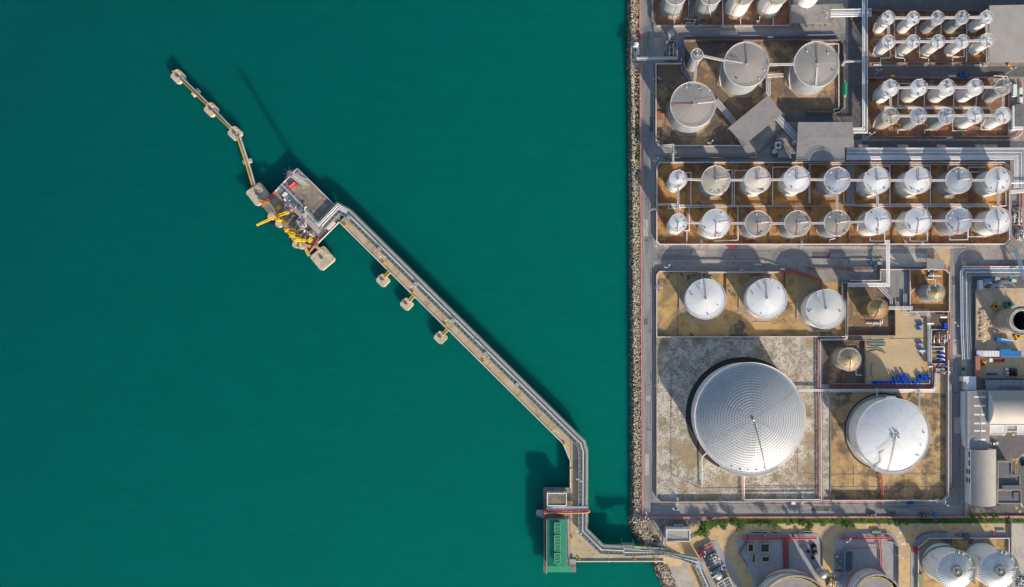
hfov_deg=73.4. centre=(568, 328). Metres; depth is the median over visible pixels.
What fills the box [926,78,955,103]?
storage tank
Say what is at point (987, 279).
sheet stack
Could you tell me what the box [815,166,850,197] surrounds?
storage tank
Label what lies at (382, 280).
mooring dolphin
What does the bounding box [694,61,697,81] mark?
walkway
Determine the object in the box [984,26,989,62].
pipe rack
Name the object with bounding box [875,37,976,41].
pipe rack
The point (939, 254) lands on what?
pavement
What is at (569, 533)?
pipe rack
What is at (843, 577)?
pipeline
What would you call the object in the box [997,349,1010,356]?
crate
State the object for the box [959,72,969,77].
machine
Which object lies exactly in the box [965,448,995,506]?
warehouse
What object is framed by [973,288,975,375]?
fence
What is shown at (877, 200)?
walkway
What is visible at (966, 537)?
cabinet
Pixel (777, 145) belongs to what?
cooling unit
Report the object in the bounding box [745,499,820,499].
pipeline
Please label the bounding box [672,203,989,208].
pipe rack
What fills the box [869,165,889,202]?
pipeline
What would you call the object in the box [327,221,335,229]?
cabinet
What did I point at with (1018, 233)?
manifold
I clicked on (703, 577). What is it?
pipe rack
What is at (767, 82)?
pipe rack
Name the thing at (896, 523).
tree
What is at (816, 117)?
road
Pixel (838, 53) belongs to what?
pipeline
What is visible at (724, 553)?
kerb
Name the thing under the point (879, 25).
storage tank
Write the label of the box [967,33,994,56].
storage tank
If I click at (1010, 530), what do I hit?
fence
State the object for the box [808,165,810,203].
pipe rack
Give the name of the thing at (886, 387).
pipe rack
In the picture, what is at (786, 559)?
pipeline
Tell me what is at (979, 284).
crate
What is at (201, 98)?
catwalk
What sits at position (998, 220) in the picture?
storage tank
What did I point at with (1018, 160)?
pipe rack
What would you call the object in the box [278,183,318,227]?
pipe rack
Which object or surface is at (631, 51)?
seawall
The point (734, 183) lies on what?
pipeline
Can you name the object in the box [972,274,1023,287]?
yard
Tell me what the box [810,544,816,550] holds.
covered machine
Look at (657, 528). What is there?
yard
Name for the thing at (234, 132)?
mooring dolphin
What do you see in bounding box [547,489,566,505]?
control house
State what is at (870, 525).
road marking
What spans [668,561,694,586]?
yard
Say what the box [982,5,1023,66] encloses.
canopy
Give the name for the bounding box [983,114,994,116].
walkway
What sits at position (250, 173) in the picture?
catwalk
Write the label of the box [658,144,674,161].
pipeline
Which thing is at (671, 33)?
vessel
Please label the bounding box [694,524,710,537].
tree
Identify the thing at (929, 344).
pipe rack
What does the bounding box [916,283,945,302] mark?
storage tank
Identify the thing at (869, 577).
storage tank
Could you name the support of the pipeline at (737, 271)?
on the bund wall at (730, 336)
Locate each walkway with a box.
[677,188,678,213]
[687,178,700,180]
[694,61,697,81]
[703,55,723,61]
[769,63,793,65]
[770,222,784,224]
[836,193,837,209]
[876,194,878,206]
[927,86,938,88]
[945,16,955,18]
[955,86,966,88]
[955,114,966,116]
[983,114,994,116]
[1001,95,1004,106]
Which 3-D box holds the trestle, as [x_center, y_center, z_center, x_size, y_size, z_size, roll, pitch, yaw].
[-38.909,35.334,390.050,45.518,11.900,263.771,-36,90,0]
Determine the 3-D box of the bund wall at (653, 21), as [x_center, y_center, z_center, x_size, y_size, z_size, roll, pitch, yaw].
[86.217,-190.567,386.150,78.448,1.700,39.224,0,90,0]
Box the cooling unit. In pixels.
[774,142,780,149]
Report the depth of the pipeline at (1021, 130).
386.06 m
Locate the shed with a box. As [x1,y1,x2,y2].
[547,518,571,571]
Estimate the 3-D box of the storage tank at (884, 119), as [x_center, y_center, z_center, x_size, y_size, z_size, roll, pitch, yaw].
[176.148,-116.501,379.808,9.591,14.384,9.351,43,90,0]
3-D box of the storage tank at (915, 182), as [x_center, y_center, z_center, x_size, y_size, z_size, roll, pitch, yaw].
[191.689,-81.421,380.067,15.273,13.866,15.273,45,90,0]
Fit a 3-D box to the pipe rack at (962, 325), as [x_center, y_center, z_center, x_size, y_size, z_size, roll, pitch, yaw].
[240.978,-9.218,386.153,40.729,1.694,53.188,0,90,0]
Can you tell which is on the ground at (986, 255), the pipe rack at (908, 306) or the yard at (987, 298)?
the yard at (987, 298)
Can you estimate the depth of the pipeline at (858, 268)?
386.01 m
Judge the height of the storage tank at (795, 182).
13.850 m
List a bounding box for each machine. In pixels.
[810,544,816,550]
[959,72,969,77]
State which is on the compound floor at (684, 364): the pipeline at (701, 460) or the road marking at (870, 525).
the pipeline at (701, 460)
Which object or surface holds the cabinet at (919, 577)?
on the yard at (727, 538)
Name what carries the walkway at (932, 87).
attached to the storage tank at (946, 87)
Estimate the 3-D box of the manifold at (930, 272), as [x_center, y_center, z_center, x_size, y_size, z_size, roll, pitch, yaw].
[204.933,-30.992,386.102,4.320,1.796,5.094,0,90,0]
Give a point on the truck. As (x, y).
(995, 359)
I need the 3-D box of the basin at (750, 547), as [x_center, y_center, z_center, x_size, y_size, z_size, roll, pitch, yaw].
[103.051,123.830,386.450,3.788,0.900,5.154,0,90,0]
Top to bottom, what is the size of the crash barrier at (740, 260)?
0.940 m
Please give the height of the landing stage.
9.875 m
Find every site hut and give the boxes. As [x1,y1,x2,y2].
[1010,106,1015,127]
[1010,126,1022,129]
[1011,84,1016,96]
[1013,104,1023,114]
[1015,115,1023,125]
[1017,88,1022,97]
[1017,94,1022,102]
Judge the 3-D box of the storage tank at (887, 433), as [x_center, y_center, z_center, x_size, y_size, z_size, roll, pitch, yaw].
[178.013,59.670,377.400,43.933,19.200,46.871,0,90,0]
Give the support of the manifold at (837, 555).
on the yard at (727, 538)
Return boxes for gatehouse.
[665,526,689,541]
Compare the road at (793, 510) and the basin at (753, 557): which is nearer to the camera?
the basin at (753, 557)
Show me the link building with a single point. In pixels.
(1011, 427)
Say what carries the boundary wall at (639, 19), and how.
on the ground at (986, 255)
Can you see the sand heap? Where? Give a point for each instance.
(981, 326)
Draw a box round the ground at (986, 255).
[639,0,1023,542]
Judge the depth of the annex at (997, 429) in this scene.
383.82 m
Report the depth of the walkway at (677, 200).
372.85 m
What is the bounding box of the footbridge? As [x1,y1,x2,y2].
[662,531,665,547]
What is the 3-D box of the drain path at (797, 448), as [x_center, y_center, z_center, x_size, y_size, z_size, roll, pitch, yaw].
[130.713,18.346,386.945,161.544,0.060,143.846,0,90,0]
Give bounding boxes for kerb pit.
[750,531,767,533]
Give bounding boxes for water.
[0,0,662,586]
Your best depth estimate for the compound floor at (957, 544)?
386.82 m
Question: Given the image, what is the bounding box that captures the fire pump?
[288,181,297,188]
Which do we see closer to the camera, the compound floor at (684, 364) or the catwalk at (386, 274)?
the catwalk at (386, 274)
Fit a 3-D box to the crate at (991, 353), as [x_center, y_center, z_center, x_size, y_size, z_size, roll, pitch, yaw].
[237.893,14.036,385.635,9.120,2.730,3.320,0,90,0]
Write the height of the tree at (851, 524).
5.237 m
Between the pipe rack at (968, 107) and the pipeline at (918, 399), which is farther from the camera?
the pipe rack at (968, 107)
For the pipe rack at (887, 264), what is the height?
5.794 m
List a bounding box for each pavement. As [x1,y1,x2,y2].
[632,35,638,62]
[664,245,952,248]
[671,261,790,270]
[695,542,741,586]
[737,533,821,586]
[834,532,897,586]
[835,551,852,571]
[890,253,926,268]
[911,532,1007,586]
[927,249,949,268]
[962,261,965,375]
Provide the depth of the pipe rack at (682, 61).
385.81 m
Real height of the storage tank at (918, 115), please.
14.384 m
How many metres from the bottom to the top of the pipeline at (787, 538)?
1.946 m
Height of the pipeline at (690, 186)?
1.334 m
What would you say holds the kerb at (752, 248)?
on the ground at (986, 255)
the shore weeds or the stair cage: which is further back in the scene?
the shore weeds
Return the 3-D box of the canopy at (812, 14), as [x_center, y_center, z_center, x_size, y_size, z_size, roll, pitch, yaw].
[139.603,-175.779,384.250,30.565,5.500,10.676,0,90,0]
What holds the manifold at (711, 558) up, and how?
on the yard at (727, 538)
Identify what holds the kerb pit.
on the yard at (727, 538)
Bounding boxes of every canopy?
[727,96,781,146]
[776,150,790,158]
[788,4,843,27]
[795,122,853,163]
[924,259,943,269]
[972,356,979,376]
[981,379,1023,389]
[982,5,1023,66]
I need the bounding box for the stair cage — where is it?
[570,559,575,564]
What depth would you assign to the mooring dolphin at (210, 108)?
386.00 m
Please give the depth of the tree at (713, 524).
384.32 m
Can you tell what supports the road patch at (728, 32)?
on the road at (664, 33)
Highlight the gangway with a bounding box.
[303,245,309,255]
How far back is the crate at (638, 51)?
385.32 m
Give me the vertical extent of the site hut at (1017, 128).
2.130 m
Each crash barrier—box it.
[716,260,761,260]
[804,247,957,247]
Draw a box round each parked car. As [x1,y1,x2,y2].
[867,513,876,516]
[918,513,929,516]
[1004,368,1008,375]
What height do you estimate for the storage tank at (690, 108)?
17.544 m
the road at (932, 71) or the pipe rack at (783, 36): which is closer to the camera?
the pipe rack at (783, 36)
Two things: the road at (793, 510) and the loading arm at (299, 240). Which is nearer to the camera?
the loading arm at (299, 240)
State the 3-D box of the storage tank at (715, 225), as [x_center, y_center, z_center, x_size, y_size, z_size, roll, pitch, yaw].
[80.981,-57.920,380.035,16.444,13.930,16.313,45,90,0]
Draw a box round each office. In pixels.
[996,460,1019,489]
[996,489,1020,503]
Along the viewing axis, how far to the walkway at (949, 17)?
374.37 m
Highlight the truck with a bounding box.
[987,358,1004,361]
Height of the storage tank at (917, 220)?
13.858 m
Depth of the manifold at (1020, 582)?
386.07 m
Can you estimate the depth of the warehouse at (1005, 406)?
377.16 m
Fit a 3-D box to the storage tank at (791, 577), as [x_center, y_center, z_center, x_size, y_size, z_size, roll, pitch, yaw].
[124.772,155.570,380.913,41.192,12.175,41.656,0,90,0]
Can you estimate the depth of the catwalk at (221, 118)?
385.43 m
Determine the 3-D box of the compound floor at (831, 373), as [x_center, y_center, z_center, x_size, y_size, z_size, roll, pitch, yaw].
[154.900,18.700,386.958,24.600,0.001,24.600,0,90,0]
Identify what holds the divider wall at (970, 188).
on the compound floor at (665, 214)
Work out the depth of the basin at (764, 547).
386.81 m
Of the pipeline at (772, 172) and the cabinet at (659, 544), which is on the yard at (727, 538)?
the cabinet at (659, 544)
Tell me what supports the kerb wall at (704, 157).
on the road at (712, 152)
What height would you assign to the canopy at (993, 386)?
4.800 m
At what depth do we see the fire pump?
383.58 m
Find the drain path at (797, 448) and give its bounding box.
[657,234,941,487]
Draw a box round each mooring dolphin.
[171,69,185,83]
[204,102,219,116]
[228,126,242,140]
[246,182,270,205]
[311,246,335,269]
[376,274,389,286]
[400,298,413,310]
[434,331,447,343]
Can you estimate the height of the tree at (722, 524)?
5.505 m
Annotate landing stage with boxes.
[536,508,542,517]
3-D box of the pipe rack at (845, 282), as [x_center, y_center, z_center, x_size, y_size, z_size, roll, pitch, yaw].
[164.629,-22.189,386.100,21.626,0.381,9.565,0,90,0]
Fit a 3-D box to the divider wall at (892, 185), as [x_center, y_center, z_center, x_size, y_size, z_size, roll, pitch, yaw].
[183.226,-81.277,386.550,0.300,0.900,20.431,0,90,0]
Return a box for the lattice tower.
[283,172,308,185]
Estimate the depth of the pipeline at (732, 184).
385.67 m
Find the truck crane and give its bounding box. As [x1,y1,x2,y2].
[995,337,1012,342]
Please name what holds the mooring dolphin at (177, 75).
in the water
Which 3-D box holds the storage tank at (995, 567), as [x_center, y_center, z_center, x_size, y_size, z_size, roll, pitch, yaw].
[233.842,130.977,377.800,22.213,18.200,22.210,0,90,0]
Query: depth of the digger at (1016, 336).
385.10 m
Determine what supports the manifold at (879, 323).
on the ground at (986, 255)
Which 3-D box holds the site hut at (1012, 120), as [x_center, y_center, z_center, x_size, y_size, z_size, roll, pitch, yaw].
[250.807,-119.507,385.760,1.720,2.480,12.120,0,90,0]
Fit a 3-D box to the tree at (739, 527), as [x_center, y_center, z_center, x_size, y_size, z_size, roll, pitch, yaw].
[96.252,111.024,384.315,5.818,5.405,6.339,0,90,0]
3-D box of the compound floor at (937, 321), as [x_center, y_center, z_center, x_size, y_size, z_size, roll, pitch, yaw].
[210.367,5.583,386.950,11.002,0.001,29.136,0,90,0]
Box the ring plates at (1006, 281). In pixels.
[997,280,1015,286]
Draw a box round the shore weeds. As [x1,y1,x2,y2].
[635,71,642,504]
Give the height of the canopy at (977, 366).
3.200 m
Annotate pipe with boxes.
[867,342,885,344]
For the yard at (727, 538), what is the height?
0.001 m
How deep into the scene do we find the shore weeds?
387.04 m
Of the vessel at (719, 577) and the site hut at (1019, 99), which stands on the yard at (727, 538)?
the vessel at (719, 577)
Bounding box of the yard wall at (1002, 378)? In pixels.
[981,378,1023,378]
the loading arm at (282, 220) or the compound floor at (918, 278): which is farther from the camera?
the compound floor at (918, 278)
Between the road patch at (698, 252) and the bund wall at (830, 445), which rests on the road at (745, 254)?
the road patch at (698, 252)
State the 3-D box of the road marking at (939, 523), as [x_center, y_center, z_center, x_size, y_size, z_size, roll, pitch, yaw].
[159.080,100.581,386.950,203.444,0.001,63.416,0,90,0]
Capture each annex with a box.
[959,376,975,389]
[960,391,966,445]
[990,424,1005,434]
[1014,424,1023,434]
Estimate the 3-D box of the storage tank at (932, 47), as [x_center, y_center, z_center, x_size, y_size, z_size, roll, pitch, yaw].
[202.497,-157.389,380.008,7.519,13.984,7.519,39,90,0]
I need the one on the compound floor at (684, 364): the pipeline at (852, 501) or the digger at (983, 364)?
the pipeline at (852, 501)
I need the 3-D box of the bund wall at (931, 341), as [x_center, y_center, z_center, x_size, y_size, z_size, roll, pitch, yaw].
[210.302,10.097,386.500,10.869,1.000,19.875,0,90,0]
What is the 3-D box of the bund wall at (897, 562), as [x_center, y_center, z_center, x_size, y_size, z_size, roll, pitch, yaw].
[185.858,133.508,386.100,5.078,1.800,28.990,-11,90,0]
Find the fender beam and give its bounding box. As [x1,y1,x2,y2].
[545,514,546,573]
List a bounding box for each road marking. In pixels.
[678,335,1020,575]
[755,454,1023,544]
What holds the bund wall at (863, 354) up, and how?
on the compound floor at (831, 373)
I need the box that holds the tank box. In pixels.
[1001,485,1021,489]
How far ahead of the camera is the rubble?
386.70 m
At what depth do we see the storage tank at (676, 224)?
373.82 m
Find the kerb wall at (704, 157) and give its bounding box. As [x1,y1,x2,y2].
[665,156,757,158]
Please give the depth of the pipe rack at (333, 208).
382.02 m
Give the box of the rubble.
[988,320,1000,335]
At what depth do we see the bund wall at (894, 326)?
384.80 m
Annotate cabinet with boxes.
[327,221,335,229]
[657,542,661,547]
[871,530,880,534]
[916,573,922,581]
[962,534,969,540]
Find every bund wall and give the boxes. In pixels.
[652,0,790,26]
[655,63,741,146]
[656,162,1009,244]
[656,271,847,336]
[656,338,821,501]
[683,39,843,112]
[822,340,864,383]
[830,392,830,499]
[831,360,948,500]
[846,284,895,335]
[849,269,909,280]
[866,78,1008,137]
[868,10,990,63]
[888,540,898,585]
[908,269,949,311]
[916,531,947,538]
[917,537,1009,586]
[931,329,947,363]
[1005,194,1011,245]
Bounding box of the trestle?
[339,210,664,562]
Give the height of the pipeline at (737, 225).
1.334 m
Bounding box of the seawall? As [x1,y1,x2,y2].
[630,34,638,64]
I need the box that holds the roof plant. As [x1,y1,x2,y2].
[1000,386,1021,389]
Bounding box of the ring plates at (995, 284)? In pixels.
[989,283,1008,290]
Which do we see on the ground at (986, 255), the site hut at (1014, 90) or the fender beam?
the site hut at (1014, 90)
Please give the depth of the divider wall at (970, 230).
386.10 m
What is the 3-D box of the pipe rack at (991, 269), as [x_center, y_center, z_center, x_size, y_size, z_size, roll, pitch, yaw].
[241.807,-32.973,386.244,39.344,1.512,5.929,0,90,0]
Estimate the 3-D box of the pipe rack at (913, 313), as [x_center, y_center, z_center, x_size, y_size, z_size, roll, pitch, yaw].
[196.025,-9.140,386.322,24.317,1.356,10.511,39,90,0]
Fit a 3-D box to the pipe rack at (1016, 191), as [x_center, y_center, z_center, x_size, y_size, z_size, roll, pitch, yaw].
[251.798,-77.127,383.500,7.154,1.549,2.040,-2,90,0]
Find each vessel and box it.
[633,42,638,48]
[667,30,674,39]
[713,569,722,580]
[815,567,827,579]
[842,82,846,97]
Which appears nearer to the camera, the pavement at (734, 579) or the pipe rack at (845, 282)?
the pipe rack at (845, 282)
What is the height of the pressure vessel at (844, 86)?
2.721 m
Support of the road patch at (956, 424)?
on the road at (955, 373)
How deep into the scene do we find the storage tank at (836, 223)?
375.18 m
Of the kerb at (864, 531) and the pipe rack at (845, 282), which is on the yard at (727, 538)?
the kerb at (864, 531)
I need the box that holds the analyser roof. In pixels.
[713,572,733,586]
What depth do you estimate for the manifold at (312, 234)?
383.49 m
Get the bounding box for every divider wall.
[892,167,892,202]
[892,210,892,242]
[931,167,931,202]
[969,168,970,202]
[969,210,970,242]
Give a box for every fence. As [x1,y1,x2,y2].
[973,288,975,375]
[1009,518,1011,586]
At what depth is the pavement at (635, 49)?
386.90 m
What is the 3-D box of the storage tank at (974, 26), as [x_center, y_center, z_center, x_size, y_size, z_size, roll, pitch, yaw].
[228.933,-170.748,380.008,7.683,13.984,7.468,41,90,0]
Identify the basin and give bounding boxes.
[747,543,753,552]
[751,553,755,562]
[760,543,769,552]
[761,556,769,562]
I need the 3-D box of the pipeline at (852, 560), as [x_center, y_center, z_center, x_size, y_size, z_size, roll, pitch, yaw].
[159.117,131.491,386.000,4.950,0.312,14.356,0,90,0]
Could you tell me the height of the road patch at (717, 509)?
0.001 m
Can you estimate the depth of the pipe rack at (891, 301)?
385.23 m
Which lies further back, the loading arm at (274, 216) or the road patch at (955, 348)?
the road patch at (955, 348)
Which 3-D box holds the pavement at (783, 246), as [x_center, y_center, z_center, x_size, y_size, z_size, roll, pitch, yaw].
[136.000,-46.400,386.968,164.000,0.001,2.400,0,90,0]
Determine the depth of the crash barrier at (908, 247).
386.06 m
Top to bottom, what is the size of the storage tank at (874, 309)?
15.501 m
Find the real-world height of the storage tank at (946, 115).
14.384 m
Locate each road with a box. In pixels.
[643,0,653,516]
[654,30,846,36]
[654,148,793,157]
[654,249,960,260]
[654,505,967,516]
[663,556,682,566]
[785,113,847,121]
[848,0,861,139]
[862,141,1023,147]
[866,0,1023,9]
[868,66,1023,76]
[950,261,961,504]
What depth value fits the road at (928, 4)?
386.98 m
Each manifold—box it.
[283,199,297,212]
[295,216,309,231]
[307,230,316,238]
[664,39,676,61]
[681,17,700,26]
[703,550,720,567]
[709,563,727,578]
[826,577,836,586]
[834,550,843,569]
[865,321,882,325]
[927,270,934,278]
[932,330,950,343]
[933,365,950,374]
[1012,206,1023,226]
[1014,227,1023,240]
[1016,576,1023,586]
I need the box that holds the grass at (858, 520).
[706,518,1023,529]
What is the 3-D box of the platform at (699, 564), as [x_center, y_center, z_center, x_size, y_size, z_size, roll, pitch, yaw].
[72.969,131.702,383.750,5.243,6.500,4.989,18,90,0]
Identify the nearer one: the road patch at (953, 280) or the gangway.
the gangway
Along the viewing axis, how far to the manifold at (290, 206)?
383.15 m
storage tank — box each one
[659,0,684,20]
[666,82,715,135]
[666,169,687,192]
[666,213,687,236]
[679,275,725,322]
[686,48,702,71]
[686,357,805,476]
[693,0,719,21]
[697,164,729,198]
[697,209,730,240]
[717,41,768,96]
[724,0,752,20]
[738,166,770,197]
[739,210,771,241]
[739,276,786,322]
[756,0,785,20]
[757,568,822,586]
[776,165,809,196]
[777,210,810,239]
[784,41,839,96]
[791,0,816,7]
[796,286,845,331]
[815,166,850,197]
[816,210,849,241]
[830,347,861,371]
[844,393,930,474]
[847,567,898,586]
[854,166,890,198]
[855,207,891,239]
[857,299,888,321]
[872,10,894,33]
[872,34,895,58]
[872,78,899,103]
[872,107,899,131]
[893,166,931,198]
[894,207,931,238]
[896,11,919,33]
[896,34,919,58]
[899,78,927,103]
[899,107,926,130]
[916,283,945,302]
[919,10,944,33]
[920,34,944,56]
[921,542,976,586]
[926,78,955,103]
[926,107,954,132]
[933,166,972,197]
[933,207,971,239]
[943,10,969,33]
[943,34,969,58]
[954,78,983,102]
[954,107,983,129]
[964,541,1019,586]
[967,10,993,33]
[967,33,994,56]
[972,166,1011,197]
[972,207,1011,239]
[980,77,1011,102]
[982,107,1011,131]
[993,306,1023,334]
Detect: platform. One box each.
[261,168,339,252]
[543,487,575,571]
[621,539,633,547]
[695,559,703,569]
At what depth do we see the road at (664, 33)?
386.98 m
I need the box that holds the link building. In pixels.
[1003,424,1017,431]
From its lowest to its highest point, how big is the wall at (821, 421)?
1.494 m
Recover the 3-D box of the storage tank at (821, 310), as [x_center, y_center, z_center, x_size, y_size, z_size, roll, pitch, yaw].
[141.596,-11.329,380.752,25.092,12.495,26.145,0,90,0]
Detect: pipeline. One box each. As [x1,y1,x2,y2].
[544,510,589,513]
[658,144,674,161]
[685,172,690,203]
[697,543,712,557]
[698,271,777,272]
[700,453,706,487]
[714,206,738,241]
[725,169,732,204]
[733,170,747,204]
[741,476,744,499]
[742,536,815,539]
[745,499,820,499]
[771,166,789,205]
[780,269,821,288]
[783,540,788,569]
[808,163,1006,167]
[808,267,924,269]
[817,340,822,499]
[820,299,845,340]
[822,501,882,501]
[827,43,839,110]
[837,551,845,586]
[840,535,891,539]
[846,549,854,573]
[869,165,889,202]
[878,472,883,502]
[879,539,881,569]
[909,165,930,202]
[909,231,927,241]
[918,391,919,408]
[949,207,967,239]
[964,23,967,61]
[1006,81,1022,139]
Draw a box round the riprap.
[626,0,676,586]
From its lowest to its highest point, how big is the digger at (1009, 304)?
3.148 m
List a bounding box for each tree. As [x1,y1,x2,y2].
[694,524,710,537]
[699,520,708,526]
[709,519,718,527]
[718,520,727,530]
[729,519,736,525]
[735,521,744,531]
[767,519,777,528]
[798,519,805,526]
[804,520,813,530]
[840,520,848,528]
[848,521,855,527]
[888,518,894,524]
[893,520,899,526]
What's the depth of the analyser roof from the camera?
384.50 m
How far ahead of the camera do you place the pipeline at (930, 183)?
385.67 m
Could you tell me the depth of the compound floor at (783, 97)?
386.96 m
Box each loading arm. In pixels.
[256,211,289,225]
[275,213,288,225]
[283,227,295,236]
[287,232,301,238]
[293,238,305,244]
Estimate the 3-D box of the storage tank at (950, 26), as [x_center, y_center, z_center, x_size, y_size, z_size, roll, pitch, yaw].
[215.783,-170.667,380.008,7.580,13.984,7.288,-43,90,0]
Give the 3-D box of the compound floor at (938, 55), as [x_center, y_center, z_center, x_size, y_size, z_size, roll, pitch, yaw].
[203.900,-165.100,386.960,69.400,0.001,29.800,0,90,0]
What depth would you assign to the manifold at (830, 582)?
385.79 m
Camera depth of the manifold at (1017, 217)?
386.88 m
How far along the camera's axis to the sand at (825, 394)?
386.96 m
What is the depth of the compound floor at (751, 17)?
386.96 m
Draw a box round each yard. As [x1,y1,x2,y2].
[646,520,689,540]
[647,524,1008,586]
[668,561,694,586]
[866,309,928,382]
[879,270,907,307]
[900,367,945,392]
[968,433,1023,514]
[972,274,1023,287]
[980,356,1023,379]
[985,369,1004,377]
[1012,524,1023,586]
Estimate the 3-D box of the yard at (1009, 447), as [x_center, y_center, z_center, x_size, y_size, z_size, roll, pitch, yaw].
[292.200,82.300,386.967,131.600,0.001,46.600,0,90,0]
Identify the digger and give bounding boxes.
[980,358,986,367]
[991,303,1000,309]
[1004,302,1014,306]
[1013,334,1023,339]
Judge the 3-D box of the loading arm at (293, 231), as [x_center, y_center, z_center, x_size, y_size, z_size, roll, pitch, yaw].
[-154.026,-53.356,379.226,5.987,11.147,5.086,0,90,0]
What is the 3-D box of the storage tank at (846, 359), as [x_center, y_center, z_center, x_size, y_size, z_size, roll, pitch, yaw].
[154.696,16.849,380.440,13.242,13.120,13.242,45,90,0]
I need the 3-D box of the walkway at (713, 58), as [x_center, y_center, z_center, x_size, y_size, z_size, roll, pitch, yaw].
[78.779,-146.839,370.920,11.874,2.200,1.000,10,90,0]
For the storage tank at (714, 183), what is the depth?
375.11 m
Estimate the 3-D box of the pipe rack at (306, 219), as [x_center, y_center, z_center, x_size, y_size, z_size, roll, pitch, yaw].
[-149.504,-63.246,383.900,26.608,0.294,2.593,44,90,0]
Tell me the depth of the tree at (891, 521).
382.94 m
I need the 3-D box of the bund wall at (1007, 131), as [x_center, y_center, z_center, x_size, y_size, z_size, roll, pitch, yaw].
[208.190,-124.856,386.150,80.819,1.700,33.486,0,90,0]
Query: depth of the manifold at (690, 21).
386.37 m
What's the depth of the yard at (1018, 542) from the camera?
386.98 m
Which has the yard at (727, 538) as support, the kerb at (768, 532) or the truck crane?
the kerb at (768, 532)
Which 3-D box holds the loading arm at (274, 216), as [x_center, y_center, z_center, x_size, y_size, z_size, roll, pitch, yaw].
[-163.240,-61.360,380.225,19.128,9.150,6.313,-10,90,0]
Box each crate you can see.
[636,46,639,54]
[976,351,982,355]
[977,280,982,289]
[982,351,999,356]
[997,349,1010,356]
[1011,351,1021,356]
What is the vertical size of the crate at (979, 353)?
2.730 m
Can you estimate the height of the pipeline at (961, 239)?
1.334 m
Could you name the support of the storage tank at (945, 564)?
on the pavement at (919, 540)
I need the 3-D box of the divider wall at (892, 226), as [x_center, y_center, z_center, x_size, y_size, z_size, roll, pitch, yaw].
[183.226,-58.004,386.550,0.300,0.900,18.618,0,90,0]
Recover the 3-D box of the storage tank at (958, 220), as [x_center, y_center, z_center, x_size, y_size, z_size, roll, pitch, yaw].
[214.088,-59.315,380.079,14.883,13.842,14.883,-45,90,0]
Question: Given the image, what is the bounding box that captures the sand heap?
[978,308,985,343]
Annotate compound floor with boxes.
[654,0,788,24]
[657,41,841,144]
[657,164,1006,243]
[657,272,845,336]
[657,337,820,500]
[822,341,862,383]
[831,392,945,498]
[848,285,892,334]
[867,79,1006,137]
[869,12,988,61]
[911,270,947,310]
[919,539,1006,586]
[930,313,947,363]
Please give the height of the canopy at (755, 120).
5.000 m
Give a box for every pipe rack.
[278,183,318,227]
[289,202,319,233]
[314,203,347,225]
[318,202,623,554]
[546,506,587,509]
[568,519,569,557]
[624,543,698,565]
[636,56,676,62]
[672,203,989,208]
[680,42,691,82]
[684,34,834,38]
[688,0,690,16]
[694,560,712,586]
[716,98,735,123]
[762,75,770,96]
[767,73,783,76]
[775,115,796,138]
[798,373,936,391]
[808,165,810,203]
[830,8,871,19]
[830,373,937,391]
[841,60,861,65]
[841,281,878,297]
[846,147,1023,187]
[846,165,853,203]
[848,240,889,287]
[853,0,867,134]
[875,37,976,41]
[878,286,895,307]
[884,105,989,109]
[888,305,912,309]
[903,294,930,327]
[927,321,930,365]
[944,265,949,363]
[945,384,952,487]
[958,265,1023,359]
[962,265,1023,275]
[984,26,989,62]
[1009,245,1023,279]
[1010,189,1023,193]
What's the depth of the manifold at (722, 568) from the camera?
386.74 m
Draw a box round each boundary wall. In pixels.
[633,0,639,34]
[638,60,642,516]
[642,516,1023,517]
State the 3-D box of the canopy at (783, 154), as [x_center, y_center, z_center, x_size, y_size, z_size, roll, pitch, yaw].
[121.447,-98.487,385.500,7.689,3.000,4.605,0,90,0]
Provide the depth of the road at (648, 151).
386.98 m
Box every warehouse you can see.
[963,390,989,448]
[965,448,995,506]
[987,390,1023,423]
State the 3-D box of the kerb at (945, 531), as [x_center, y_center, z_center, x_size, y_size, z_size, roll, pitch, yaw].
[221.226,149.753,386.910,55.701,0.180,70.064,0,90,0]
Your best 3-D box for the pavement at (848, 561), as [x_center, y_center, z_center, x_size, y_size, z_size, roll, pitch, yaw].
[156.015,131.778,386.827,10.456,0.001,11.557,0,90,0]
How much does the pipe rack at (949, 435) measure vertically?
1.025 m
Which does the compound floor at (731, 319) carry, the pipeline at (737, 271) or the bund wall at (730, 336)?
the bund wall at (730, 336)
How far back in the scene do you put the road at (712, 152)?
386.98 m
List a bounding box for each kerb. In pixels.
[642,0,961,515]
[694,541,742,586]
[736,532,821,586]
[834,531,898,545]
[910,531,1007,586]
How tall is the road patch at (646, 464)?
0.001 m
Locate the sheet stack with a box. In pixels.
[983,278,991,281]
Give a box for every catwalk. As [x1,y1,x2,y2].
[180,77,195,92]
[194,90,208,105]
[213,110,231,129]
[236,135,248,160]
[244,160,255,185]
[383,270,390,277]
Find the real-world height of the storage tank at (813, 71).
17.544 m
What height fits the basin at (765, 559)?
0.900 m
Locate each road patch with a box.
[643,219,647,235]
[645,454,648,474]
[649,117,652,131]
[692,250,704,254]
[713,507,722,511]
[720,31,737,34]
[812,252,830,257]
[812,506,830,510]
[952,276,955,284]
[953,339,958,354]
[954,417,959,432]

